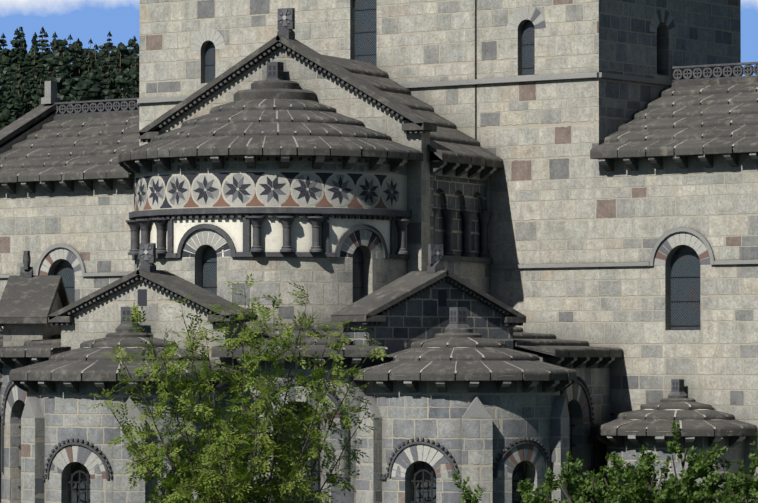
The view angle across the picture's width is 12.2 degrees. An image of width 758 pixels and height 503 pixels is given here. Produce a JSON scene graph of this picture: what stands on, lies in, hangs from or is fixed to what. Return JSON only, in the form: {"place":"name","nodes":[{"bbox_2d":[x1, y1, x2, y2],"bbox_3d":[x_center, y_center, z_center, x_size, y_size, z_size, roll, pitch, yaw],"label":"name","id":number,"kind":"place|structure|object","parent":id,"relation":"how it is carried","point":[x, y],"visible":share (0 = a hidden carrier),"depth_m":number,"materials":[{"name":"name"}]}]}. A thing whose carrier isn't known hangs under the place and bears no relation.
{"place":"outdoors","nodes":[
{"label":"outdoors","id":0,"kind":"place"},
{"bbox_2d":[0,27,138,129],"bbox_3d":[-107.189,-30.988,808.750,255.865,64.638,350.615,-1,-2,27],"label":"forest","id":1,"kind":"object","parent":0,"point":[96,83],"depth_m":737.17,"materials":[{"name":"green plant"}]},
{"bbox_2d":[87,273,389,502],"bbox_3d":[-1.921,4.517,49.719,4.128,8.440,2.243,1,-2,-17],"label":"ash tree","id":2,"kind":"object","parent":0,"point":[243,476],"depth_m":49.63,"materials":[{"name":"green plant"}]},
{"bbox_2d":[0,0,757,75],"label":"sky","id":3,"kind":"structure","parent":0,"point":[85,20],"materials":[{"name":"blue"}]},
{"bbox_2d":[451,419,757,502],"bbox_3d":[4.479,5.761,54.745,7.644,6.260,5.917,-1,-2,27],"label":"bushes","id":4,"kind":"object","parent":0,"point":[670,488],"depth_m":55.20,"materials":[{"name":"green plant"}]},
{"label":"ground","id":5,"kind":"structure","parent":0,"visible":0},
{"bbox_2d":[0,251,69,384],"bbox_3d":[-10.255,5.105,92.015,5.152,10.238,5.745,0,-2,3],"label":"chapel","id":6,"kind":"structure","parent":5,"relation":"on","point":[30,302],"depth_m":90.52,"materials":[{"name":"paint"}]},
{"bbox_2d":[9,243,257,502],"bbox_3d":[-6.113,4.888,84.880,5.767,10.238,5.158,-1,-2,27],"label":"chapel","id":7,"kind":"structure","parent":5,"relation":"on","point":[68,455],"depth_m":83.47,"materials":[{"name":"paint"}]},
{"bbox_2d":[106,327,152,337],"bbox_3d":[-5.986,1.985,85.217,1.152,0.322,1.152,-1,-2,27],"label":"roof cap","id":8,"kind":"object","parent":7,"relation":"attached to","point":[123,332],"visible":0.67,"depth_m":84.87,"materials":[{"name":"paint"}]},
{"bbox_2d":[0,356,614,502],"bbox_3d":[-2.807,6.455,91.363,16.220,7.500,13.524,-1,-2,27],"label":"ambulatory wall","id":9,"kind":"structure","parent":5,"relation":"on","point":[587,393],"depth_m":88.56,"materials":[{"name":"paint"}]},
{"bbox_2d":[120,155,411,323],"bbox_3d":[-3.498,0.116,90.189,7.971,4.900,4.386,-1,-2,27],"label":"apse","id":10,"kind":"structure","parent":9,"relation":"on","point":[206,207],"depth_m":88.53,"materials":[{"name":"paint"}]},
{"bbox_2d":[126,216,410,254],"bbox_3d":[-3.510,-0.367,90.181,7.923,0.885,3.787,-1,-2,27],"label":"columns","id":11,"kind":"structure","parent":10,"relation":"attached to","point":[256,222],"depth_m":89.17,"materials":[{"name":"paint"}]},
{"bbox_2d":[118,62,422,163],"bbox_3d":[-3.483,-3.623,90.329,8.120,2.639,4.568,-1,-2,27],"label":"conical roof","id":12,"kind":"structure","parent":10,"relation":"on","point":[274,127],"depth_m":89.33,"materials":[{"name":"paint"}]},
{"bbox_2d":[234,80,315,100],"bbox_3d":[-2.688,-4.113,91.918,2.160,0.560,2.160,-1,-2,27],"label":"roof cap","id":13,"kind":"object","parent":12,"relation":"attached to","point":[274,89],"visible":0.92,"depth_m":91.19,"materials":[{"name":"grey stone"}]},
{"bbox_2d":[246,337,354,346],"bbox_3d":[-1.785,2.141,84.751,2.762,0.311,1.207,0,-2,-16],"label":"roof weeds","id":14,"kind":"object","parent":9,"relation":"on","point":[265,344],"visible":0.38,"depth_m":84.64,"materials":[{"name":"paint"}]},
{"bbox_2d":[0,323,623,356],"bbox_3d":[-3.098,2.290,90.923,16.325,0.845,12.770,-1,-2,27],"label":"ambulatory roof","id":15,"kind":"structure","parent":9,"relation":"on","point":[550,344],"depth_m":87.28,"materials":[{"name":"grey stone"}]},
{"bbox_2d":[0,0,757,501],"bbox_3d":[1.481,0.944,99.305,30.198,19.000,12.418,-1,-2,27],"label":"church wall","id":16,"kind":"structure","parent":5,"relation":"on","point":[648,266],"depth_m":93.20,"materials":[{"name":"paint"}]},
{"bbox_2d":[138,8,495,294],"bbox_3d":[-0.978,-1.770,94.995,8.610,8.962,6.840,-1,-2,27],"label":"gabled choir bay","id":17,"kind":"object","parent":16,"relation":"attached to","point":[443,185],"visible":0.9,"depth_m":91.93,"materials":[{"name":"paint"}]},
{"bbox_2d":[323,55,502,167],"bbox_3d":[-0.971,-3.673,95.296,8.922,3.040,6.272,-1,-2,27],"label":"gable roof","id":18,"kind":"structure","parent":17,"relation":"attached to","point":[450,142],"depth_m":93.95,"materials":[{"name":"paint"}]},
{"bbox_2d":[432,208,491,257],"bbox_3d":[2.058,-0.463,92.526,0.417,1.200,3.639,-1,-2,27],"label":"columns","id":19,"kind":"structure","parent":17,"relation":"on","point":[467,216],"depth_m":92.94,"materials":[{"name":"paint"}]},
{"bbox_2d":[0,62,757,183],"bbox_3d":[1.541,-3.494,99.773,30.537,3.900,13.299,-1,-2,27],"label":"tiled roof","id":20,"kind":"structure","parent":16,"relation":"on","point":[51,137],"depth_m":94.50,"materials":[{"name":"grey stone"}]},
{"bbox_2d":[331,244,576,502],"bbox_3d":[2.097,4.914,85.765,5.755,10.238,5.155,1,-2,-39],"label":"chapel","id":21,"kind":"structure","parent":5,"relation":"on","point":[488,418],"depth_m":84.23,"materials":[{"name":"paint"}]},
{"bbox_2d":[435,328,481,337],"bbox_3d":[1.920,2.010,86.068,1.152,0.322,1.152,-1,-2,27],"label":"roof cap","id":22,"kind":"object","parent":21,"relation":"attached to","point":[458,332],"visible":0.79,"depth_m":85.73,"materials":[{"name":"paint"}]},
{"bbox_2d":[591,379,757,502],"bbox_3d":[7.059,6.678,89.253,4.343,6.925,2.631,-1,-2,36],"label":"absidiole","id":23,"kind":"object","parent":5,"relation":"on","point":[624,436],"visible":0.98,"depth_m":88.58,"materials":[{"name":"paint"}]},
{"bbox_2d":[660,394,694,401],"bbox_3d":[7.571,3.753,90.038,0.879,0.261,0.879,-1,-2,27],"label":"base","id":24,"kind":"object","parent":23,"relation":"attached to","point":[677,398],"visible":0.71,"depth_m":89.78,"materials":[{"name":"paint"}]}
]}

